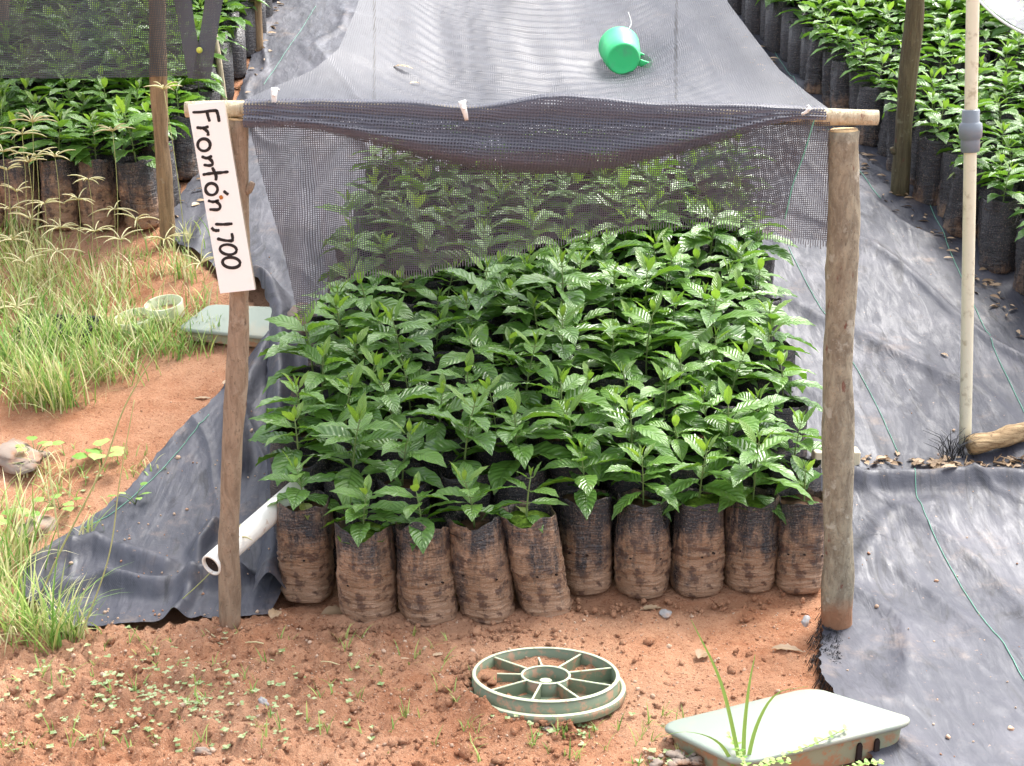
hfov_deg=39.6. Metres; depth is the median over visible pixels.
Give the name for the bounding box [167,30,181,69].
potted seedling
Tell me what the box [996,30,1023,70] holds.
potted seedling
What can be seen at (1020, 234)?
potted seedling
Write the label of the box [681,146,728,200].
potted seedling
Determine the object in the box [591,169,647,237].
potted seedling
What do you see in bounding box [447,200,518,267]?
potted seedling
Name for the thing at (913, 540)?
ground cover sheet
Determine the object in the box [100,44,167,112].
potted seedling
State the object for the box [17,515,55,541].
stone
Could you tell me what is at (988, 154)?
potted seedling
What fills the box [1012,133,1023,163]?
potted seedling
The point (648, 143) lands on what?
shade net
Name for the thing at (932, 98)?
potted seedling
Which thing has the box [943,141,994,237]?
potted seedling
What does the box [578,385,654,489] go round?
potted seedling
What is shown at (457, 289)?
potted seedling
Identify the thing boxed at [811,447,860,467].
plastic block
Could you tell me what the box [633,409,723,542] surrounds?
potted seedling
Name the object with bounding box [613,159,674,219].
potted seedling
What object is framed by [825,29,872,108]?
potted seedling
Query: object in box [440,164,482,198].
potted seedling
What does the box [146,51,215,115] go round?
potted seedling
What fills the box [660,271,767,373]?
potted seedling
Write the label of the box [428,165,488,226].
potted seedling
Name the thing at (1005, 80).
potted seedling
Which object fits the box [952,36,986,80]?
potted seedling
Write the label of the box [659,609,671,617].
stone
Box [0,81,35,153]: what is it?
potted seedling
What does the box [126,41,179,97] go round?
potted seedling
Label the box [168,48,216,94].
potted seedling
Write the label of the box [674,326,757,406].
potted seedling
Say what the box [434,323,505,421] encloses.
potted seedling
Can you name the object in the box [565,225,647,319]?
potted seedling
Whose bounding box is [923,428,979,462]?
dark dead tuft
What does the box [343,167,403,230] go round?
potted seedling
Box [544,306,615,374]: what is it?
potted seedling
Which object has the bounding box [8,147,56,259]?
seed grass
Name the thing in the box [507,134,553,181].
potted seedling
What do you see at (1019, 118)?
potted seedling
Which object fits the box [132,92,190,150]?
potted seedling
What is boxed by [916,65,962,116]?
potted seedling
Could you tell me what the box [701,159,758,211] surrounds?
potted seedling
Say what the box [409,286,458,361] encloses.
potted seedling
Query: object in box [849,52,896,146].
potted seedling
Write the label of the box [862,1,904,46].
potted seedling
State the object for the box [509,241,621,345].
potted seedling
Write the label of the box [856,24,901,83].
potted seedling
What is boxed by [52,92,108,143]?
potted seedling
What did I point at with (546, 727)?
stone
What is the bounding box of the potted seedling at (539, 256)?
[501,207,563,270]
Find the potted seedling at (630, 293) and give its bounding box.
[600,263,660,321]
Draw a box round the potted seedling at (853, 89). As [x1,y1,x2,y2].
[840,39,886,127]
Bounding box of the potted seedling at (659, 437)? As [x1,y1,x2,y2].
[584,391,673,555]
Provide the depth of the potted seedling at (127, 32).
5.99 m
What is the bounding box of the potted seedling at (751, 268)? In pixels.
[711,240,777,300]
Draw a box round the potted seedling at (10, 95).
[0,60,26,122]
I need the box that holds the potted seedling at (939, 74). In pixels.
[920,38,964,84]
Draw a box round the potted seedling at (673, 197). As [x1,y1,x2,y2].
[663,129,702,198]
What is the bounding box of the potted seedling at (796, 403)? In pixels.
[748,350,822,456]
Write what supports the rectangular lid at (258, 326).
on the ground at (166, 405)
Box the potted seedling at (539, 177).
[495,162,559,218]
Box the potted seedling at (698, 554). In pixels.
[659,434,747,597]
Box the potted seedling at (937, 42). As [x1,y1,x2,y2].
[921,24,954,68]
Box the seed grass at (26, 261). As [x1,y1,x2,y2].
[0,253,45,292]
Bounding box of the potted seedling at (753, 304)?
[691,266,791,351]
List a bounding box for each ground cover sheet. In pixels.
[20,330,281,625]
[174,0,415,591]
[387,0,659,170]
[620,0,1023,469]
[805,462,1023,765]
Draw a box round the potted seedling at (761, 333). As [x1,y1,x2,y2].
[716,321,810,410]
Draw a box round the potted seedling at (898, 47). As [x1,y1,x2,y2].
[878,22,926,68]
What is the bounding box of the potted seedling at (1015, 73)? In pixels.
[1012,61,1023,94]
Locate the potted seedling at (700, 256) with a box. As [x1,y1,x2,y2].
[666,244,727,310]
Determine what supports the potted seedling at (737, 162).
on the ground cover sheet at (897, 355)
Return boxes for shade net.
[0,0,222,78]
[242,0,829,325]
[980,0,1023,33]
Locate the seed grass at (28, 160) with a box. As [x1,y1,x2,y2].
[9,156,45,249]
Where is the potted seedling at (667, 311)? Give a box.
[633,288,714,392]
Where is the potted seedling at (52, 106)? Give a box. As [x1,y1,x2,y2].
[25,97,80,188]
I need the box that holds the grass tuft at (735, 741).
[656,620,807,765]
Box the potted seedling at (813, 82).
[801,9,842,93]
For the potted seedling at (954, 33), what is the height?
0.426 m
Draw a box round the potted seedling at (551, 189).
[518,153,562,200]
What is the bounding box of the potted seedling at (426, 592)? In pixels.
[369,471,464,626]
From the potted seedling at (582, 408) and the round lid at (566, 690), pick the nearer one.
the round lid at (566, 690)
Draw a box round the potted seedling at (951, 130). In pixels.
[947,91,999,134]
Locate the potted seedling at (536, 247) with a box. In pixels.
[490,187,570,254]
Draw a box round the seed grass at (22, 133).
[0,127,45,249]
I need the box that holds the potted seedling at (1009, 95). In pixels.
[979,69,1023,109]
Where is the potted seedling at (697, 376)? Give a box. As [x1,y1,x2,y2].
[646,338,716,425]
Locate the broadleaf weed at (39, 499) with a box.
[33,493,81,510]
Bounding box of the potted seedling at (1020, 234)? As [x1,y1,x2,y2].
[1015,202,1023,302]
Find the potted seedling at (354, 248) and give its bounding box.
[318,217,388,271]
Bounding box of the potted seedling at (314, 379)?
[277,335,361,421]
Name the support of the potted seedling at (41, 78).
on the ground at (166, 405)
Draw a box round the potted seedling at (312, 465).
[247,401,350,539]
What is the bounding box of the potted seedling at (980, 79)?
[943,59,1010,121]
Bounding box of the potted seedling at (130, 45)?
[101,20,171,70]
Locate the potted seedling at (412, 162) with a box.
[385,123,441,179]
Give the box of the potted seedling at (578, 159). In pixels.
[544,128,595,189]
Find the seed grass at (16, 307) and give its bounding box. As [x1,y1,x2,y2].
[0,294,37,335]
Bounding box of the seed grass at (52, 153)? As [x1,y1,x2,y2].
[35,149,73,256]
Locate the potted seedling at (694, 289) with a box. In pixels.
[666,279,736,346]
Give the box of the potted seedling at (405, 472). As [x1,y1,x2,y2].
[357,418,446,573]
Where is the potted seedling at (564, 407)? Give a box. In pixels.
[517,393,618,533]
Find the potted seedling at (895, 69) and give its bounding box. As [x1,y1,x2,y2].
[879,39,929,84]
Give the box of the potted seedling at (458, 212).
[426,199,483,252]
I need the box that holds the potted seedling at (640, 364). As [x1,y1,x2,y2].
[594,299,665,375]
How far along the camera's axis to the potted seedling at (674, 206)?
4.63 m
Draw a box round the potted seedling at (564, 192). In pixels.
[531,165,588,220]
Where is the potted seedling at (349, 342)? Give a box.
[323,326,391,397]
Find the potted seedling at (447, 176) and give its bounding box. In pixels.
[397,144,461,205]
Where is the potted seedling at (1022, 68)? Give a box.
[1015,51,1023,69]
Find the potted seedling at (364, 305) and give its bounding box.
[315,259,413,344]
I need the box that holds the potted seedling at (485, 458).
[455,374,528,468]
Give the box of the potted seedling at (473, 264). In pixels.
[465,216,519,281]
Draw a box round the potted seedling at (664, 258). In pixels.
[620,227,684,304]
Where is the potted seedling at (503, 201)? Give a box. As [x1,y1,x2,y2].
[474,179,533,248]
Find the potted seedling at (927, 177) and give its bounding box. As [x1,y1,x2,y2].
[912,97,962,205]
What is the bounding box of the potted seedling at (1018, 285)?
[1007,191,1023,295]
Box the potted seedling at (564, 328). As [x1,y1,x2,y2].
[503,300,621,418]
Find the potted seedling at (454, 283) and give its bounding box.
[415,205,484,295]
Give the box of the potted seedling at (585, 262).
[536,248,618,340]
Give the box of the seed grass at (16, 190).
[0,181,30,254]
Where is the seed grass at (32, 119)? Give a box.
[9,108,56,247]
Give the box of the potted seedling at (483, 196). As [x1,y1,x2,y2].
[469,173,509,228]
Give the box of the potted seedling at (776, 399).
[722,383,795,487]
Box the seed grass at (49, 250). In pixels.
[26,240,84,288]
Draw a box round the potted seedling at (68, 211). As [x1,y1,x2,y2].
[14,105,91,229]
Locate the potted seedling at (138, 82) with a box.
[109,77,152,123]
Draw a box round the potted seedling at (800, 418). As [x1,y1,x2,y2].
[755,405,821,495]
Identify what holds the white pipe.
on the ground cover sheet at (178, 491)
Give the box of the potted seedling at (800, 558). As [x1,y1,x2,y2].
[774,455,823,594]
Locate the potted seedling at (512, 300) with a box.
[482,274,555,366]
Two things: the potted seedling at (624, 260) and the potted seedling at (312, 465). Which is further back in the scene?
the potted seedling at (624, 260)
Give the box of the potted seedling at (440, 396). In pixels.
[401,372,492,515]
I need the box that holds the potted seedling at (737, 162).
[687,135,770,197]
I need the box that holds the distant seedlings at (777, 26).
[9,0,1023,99]
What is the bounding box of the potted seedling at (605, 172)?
[573,136,619,177]
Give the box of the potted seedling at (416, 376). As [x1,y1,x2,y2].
[376,352,446,436]
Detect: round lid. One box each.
[115,308,153,333]
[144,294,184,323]
[468,647,625,724]
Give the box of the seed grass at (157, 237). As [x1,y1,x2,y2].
[142,226,188,267]
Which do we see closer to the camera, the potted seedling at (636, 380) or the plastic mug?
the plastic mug
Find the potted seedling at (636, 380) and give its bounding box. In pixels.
[594,359,652,426]
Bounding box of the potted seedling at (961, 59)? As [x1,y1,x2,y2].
[946,41,998,81]
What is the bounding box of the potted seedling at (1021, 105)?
[1013,99,1023,133]
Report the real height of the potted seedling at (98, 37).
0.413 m
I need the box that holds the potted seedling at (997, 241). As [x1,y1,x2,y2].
[978,160,1023,273]
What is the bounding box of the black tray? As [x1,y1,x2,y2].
[15,313,100,341]
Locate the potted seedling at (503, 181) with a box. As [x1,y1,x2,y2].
[475,153,522,197]
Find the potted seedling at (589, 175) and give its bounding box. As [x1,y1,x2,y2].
[563,133,617,211]
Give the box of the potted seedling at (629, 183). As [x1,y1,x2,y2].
[585,168,632,233]
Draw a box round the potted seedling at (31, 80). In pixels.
[3,48,64,113]
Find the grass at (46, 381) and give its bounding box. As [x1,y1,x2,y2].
[0,203,696,765]
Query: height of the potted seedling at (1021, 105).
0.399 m
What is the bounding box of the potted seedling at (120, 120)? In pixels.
[84,103,151,210]
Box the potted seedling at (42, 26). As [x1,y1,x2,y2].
[11,5,72,59]
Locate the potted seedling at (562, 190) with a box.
[546,173,600,232]
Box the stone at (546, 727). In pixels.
[540,726,556,733]
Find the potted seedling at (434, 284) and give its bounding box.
[386,235,463,310]
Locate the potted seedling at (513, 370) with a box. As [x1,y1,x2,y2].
[470,326,549,417]
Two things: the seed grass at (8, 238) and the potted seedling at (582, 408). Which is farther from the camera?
the seed grass at (8, 238)
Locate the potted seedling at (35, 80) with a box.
[0,44,46,97]
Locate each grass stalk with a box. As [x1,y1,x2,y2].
[34,304,187,611]
[77,400,134,642]
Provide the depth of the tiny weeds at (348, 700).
2.91 m
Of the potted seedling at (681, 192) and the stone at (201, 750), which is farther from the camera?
the potted seedling at (681, 192)
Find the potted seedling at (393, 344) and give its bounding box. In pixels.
[343,300,412,375]
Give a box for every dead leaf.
[268,608,281,618]
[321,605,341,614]
[640,604,661,609]
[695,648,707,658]
[771,644,802,651]
[942,464,956,466]
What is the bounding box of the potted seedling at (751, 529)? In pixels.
[718,419,815,593]
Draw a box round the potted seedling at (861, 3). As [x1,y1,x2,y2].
[828,0,883,60]
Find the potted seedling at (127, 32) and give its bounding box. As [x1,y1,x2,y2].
[95,12,148,70]
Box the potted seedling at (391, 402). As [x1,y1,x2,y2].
[336,363,448,462]
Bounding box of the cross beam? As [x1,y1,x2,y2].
[184,100,879,125]
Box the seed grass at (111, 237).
[94,227,138,280]
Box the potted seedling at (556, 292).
[525,222,599,316]
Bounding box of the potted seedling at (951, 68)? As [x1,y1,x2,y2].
[928,55,964,121]
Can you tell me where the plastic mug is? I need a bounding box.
[599,26,652,73]
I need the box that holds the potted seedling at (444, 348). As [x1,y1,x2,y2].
[413,302,467,420]
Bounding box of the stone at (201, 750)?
[194,747,211,755]
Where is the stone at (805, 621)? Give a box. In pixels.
[801,615,809,626]
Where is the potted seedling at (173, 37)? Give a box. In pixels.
[166,21,197,60]
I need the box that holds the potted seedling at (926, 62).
[889,42,938,77]
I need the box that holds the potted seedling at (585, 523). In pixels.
[537,434,639,594]
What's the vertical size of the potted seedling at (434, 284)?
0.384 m
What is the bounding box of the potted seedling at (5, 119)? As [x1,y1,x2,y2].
[0,95,34,158]
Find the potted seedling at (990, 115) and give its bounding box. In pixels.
[980,93,1023,150]
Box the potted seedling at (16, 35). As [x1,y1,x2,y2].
[4,13,39,59]
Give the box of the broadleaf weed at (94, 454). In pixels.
[72,438,123,466]
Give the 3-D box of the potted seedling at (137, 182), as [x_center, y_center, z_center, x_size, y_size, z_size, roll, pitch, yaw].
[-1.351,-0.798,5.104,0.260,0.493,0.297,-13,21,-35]
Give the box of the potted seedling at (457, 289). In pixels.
[412,255,470,319]
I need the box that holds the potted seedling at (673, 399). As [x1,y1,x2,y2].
[619,360,710,454]
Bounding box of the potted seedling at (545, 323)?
[492,291,572,390]
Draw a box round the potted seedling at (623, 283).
[569,259,649,349]
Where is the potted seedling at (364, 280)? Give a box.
[317,228,386,293]
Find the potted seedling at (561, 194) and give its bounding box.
[491,173,574,237]
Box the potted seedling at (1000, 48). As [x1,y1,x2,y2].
[990,28,1023,65]
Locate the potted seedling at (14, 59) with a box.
[0,26,44,86]
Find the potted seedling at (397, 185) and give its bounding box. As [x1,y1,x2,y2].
[382,166,437,220]
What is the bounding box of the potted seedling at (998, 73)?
[985,57,1023,93]
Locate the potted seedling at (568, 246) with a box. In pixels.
[541,207,599,252]
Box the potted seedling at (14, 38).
[0,21,32,76]
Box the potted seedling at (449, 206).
[422,178,478,237]
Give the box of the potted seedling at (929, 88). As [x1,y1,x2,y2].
[915,66,962,134]
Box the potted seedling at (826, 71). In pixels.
[811,16,860,106]
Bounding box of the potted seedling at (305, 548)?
[258,452,346,602]
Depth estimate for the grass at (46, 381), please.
4.26 m
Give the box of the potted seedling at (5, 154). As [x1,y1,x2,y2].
[0,126,13,226]
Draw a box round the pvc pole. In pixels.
[958,0,982,446]
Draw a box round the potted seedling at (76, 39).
[38,20,104,68]
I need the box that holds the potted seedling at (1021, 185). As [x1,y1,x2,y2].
[1015,156,1023,218]
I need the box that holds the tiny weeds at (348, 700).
[0,471,686,764]
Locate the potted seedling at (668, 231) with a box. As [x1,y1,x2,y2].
[610,181,685,256]
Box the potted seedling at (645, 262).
[596,248,690,349]
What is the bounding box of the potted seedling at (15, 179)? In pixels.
[0,111,54,227]
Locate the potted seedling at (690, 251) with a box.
[652,194,718,271]
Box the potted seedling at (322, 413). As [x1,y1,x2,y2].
[249,371,335,473]
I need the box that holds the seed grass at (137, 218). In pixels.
[114,213,158,259]
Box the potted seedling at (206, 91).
[167,55,226,100]
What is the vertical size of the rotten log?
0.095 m
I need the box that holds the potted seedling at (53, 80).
[31,50,88,103]
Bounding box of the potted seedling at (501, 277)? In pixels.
[459,246,539,321]
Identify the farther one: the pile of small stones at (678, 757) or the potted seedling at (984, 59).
the potted seedling at (984, 59)
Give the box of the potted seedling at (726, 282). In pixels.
[686,256,759,323]
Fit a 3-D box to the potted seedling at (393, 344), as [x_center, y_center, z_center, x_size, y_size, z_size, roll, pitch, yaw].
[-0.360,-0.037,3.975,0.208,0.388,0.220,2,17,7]
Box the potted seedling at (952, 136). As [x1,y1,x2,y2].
[934,101,999,148]
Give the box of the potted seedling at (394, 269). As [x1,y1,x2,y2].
[363,195,432,273]
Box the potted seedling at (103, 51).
[78,24,127,91]
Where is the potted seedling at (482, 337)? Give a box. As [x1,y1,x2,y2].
[429,284,503,367]
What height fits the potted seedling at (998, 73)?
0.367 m
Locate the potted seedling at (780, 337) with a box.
[730,298,816,395]
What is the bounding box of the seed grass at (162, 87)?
[144,81,188,296]
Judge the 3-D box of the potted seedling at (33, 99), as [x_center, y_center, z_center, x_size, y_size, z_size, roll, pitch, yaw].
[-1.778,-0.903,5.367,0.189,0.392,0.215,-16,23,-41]
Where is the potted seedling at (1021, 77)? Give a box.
[1001,61,1023,109]
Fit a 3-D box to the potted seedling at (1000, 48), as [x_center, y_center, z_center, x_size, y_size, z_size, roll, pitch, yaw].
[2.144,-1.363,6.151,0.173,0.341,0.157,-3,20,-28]
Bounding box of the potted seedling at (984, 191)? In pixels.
[976,151,1023,249]
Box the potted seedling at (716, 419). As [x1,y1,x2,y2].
[668,380,737,456]
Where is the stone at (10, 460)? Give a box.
[0,438,49,474]
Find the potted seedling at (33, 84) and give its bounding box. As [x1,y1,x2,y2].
[13,35,51,91]
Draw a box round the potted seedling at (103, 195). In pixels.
[57,115,126,229]
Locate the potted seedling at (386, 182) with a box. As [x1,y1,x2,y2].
[352,127,412,192]
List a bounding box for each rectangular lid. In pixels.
[181,305,271,346]
[665,689,909,765]
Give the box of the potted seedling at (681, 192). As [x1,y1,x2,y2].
[661,169,702,230]
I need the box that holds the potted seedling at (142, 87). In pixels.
[128,62,179,99]
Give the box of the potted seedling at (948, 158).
[936,123,987,217]
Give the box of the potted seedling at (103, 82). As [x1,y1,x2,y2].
[75,75,142,141]
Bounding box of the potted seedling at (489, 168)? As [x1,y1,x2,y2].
[450,123,522,192]
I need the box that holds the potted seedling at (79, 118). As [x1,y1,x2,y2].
[60,109,116,153]
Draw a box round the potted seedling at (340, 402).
[300,359,382,468]
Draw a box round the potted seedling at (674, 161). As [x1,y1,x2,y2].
[612,134,685,197]
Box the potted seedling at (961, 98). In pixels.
[954,82,1000,121]
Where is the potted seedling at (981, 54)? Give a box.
[955,34,991,57]
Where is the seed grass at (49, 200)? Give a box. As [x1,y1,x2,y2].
[24,198,64,252]
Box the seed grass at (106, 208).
[89,200,138,254]
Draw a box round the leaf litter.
[176,1,1023,468]
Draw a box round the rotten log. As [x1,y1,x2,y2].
[965,422,1023,454]
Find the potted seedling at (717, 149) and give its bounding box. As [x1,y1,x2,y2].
[686,132,746,179]
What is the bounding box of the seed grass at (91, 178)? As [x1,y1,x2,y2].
[67,174,104,256]
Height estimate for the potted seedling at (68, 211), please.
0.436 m
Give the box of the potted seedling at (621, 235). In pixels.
[565,167,663,255]
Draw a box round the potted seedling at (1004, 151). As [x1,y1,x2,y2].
[990,136,1023,184]
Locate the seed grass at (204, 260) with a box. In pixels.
[182,252,213,299]
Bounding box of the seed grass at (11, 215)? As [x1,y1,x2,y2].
[0,200,30,260]
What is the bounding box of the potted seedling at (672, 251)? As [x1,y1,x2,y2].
[632,237,700,320]
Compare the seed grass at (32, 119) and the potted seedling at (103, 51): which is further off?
the potted seedling at (103, 51)
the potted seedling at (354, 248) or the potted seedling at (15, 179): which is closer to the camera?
the potted seedling at (354, 248)
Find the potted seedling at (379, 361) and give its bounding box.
[323,344,415,422]
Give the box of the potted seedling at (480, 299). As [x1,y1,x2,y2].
[432,249,540,355]
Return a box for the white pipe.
[202,482,304,574]
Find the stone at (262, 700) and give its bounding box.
[258,696,268,705]
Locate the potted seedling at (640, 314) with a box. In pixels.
[597,290,701,401]
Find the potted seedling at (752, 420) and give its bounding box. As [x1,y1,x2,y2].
[664,376,789,485]
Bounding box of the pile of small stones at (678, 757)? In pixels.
[647,749,702,765]
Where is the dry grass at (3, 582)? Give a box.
[0,205,220,654]
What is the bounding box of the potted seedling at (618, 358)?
[572,318,650,395]
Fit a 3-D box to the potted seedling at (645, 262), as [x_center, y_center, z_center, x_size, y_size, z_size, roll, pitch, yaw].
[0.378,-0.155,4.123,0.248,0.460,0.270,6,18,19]
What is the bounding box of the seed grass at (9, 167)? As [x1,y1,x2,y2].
[0,163,20,252]
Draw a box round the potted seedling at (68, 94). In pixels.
[32,68,104,143]
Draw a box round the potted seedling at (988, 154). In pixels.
[980,119,1023,164]
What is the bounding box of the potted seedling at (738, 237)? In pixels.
[709,197,772,258]
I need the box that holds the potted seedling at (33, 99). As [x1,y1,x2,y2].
[15,90,65,164]
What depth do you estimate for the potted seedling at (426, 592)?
3.26 m
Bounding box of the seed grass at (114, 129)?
[94,123,135,265]
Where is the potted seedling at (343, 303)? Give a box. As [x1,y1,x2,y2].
[291,291,390,372]
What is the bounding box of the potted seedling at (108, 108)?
[94,97,138,142]
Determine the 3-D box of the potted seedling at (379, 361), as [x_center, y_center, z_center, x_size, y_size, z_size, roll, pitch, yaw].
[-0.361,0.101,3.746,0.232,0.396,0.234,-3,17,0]
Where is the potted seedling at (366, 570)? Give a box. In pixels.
[322,474,409,622]
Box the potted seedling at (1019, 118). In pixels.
[995,114,1023,149]
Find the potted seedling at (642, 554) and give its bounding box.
[604,442,681,598]
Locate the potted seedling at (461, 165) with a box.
[418,125,479,182]
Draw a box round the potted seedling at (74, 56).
[43,30,99,86]
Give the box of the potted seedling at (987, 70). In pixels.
[958,54,1002,93]
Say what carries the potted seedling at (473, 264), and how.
on the ground at (166, 405)
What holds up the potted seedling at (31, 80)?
on the ground at (166, 405)
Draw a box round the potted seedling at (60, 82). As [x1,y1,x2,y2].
[29,48,98,118]
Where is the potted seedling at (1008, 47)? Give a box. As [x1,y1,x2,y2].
[984,40,1023,82]
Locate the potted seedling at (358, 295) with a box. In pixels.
[313,250,375,315]
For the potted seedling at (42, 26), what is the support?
on the ground at (166, 405)
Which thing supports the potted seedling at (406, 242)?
on the ground at (166, 405)
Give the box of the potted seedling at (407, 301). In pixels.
[373,265,427,350]
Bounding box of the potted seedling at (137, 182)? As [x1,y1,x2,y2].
[88,91,173,229]
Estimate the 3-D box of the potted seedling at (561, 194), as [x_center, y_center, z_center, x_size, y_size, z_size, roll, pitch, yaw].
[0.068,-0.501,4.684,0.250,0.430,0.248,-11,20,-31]
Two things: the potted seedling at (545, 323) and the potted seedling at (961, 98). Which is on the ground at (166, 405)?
the potted seedling at (545, 323)
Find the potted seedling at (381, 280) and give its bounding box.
[354,232,427,313]
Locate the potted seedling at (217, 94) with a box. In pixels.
[171,19,227,99]
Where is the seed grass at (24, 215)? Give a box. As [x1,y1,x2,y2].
[8,211,47,237]
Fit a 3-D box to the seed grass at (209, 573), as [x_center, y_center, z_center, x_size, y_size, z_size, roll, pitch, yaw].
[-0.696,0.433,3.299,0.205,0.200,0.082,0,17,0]
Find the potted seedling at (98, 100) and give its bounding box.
[73,64,128,115]
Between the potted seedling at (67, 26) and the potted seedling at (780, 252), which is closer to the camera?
the potted seedling at (780, 252)
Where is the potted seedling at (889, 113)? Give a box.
[881,85,922,171]
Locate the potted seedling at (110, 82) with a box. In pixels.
[49,41,122,103]
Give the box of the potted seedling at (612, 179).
[583,152,641,198]
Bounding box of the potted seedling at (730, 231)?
[705,175,774,233]
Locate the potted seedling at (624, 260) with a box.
[582,205,660,296]
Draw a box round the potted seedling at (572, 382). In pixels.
[518,356,614,497]
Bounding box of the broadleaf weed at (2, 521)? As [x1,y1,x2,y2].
[0,507,39,526]
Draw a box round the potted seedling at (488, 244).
[424,217,528,309]
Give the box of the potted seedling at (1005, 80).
[983,75,1023,119]
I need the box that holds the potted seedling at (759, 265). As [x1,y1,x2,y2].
[723,255,798,339]
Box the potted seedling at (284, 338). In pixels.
[258,300,366,406]
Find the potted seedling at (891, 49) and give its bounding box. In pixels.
[861,25,899,59]
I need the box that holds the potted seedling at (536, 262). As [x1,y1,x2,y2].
[499,239,557,302]
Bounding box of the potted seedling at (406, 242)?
[371,188,464,280]
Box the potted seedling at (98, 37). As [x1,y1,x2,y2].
[79,15,122,62]
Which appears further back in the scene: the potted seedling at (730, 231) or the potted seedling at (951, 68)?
the potted seedling at (951, 68)
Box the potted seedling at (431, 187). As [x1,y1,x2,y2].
[382,163,470,252]
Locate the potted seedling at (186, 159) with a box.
[149,79,200,179]
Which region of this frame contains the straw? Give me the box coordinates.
[191,640,263,644]
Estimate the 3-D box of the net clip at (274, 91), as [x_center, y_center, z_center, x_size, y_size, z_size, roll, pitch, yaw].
[-0.483,-0.580,2.896,0.017,0.040,0.026,6,17,-2]
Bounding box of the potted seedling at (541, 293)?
[492,250,555,321]
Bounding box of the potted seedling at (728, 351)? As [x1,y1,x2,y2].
[691,335,781,420]
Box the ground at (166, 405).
[0,57,877,765]
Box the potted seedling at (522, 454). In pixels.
[447,389,577,506]
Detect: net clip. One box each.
[271,87,279,102]
[458,100,468,120]
[801,105,811,114]
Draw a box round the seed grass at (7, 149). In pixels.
[0,144,24,266]
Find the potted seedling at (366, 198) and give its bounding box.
[346,173,414,266]
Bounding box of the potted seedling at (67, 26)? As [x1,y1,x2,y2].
[46,4,100,61]
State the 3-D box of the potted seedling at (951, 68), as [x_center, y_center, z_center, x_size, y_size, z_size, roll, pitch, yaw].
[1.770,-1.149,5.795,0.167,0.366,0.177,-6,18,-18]
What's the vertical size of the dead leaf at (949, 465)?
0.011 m
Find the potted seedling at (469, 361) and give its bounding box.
[426,348,516,459]
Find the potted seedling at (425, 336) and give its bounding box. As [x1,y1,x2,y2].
[363,294,442,420]
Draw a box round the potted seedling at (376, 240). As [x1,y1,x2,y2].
[317,190,386,259]
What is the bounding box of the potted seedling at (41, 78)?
[26,37,81,96]
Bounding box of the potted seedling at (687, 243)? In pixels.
[673,194,754,277]
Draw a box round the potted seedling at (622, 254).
[614,195,702,289]
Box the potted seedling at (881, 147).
[875,68,923,156]
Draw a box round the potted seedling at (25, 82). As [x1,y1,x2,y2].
[2,75,61,131]
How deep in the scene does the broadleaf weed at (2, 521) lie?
3.66 m
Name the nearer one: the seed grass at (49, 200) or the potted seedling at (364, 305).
the potted seedling at (364, 305)
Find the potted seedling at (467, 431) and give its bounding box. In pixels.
[401,380,537,517]
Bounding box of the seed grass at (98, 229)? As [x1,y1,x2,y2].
[72,221,114,270]
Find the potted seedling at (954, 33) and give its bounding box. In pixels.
[922,18,982,69]
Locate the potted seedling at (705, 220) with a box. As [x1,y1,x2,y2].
[657,149,744,252]
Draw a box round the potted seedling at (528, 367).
[475,326,581,463]
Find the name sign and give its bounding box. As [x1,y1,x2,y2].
[188,100,255,292]
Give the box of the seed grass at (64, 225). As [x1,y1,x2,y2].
[36,218,84,263]
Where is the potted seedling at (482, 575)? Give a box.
[427,461,514,624]
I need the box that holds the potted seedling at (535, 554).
[481,461,571,616]
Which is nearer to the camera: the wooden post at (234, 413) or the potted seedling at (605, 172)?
the wooden post at (234, 413)
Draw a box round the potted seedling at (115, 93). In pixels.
[93,46,143,100]
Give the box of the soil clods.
[0,589,816,765]
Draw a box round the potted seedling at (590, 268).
[564,228,618,272]
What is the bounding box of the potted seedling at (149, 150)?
[114,101,185,206]
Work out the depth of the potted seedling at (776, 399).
3.58 m
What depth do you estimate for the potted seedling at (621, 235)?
4.54 m
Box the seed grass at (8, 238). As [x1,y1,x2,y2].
[0,231,33,282]
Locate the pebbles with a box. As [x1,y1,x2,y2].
[1,244,1022,765]
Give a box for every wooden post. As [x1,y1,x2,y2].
[149,0,175,247]
[209,6,226,99]
[218,117,254,629]
[250,0,262,51]
[372,0,376,165]
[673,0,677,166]
[821,127,859,635]
[890,0,924,196]
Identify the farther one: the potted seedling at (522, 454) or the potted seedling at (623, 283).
the potted seedling at (623, 283)
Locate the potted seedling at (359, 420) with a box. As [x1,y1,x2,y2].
[303,392,409,572]
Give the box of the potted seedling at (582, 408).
[542,361,620,432]
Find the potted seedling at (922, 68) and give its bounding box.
[888,54,931,96]
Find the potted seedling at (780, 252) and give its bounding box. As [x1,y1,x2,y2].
[712,207,797,297]
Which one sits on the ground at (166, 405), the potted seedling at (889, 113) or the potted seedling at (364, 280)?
the potted seedling at (364, 280)
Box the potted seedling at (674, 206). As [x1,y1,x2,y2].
[601,157,704,236]
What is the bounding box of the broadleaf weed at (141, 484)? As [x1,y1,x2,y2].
[107,482,150,503]
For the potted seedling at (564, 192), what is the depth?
4.75 m
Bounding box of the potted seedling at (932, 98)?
[910,89,955,185]
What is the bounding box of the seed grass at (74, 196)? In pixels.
[62,188,94,264]
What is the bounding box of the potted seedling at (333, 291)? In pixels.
[293,279,369,366]
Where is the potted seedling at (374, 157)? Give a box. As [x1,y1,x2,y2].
[353,142,422,199]
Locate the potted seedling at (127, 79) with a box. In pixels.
[101,24,148,89]
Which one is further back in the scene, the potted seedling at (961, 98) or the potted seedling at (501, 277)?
the potted seedling at (961, 98)
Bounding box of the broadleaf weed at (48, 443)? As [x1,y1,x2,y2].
[15,436,64,451]
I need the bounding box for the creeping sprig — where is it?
[726,724,884,765]

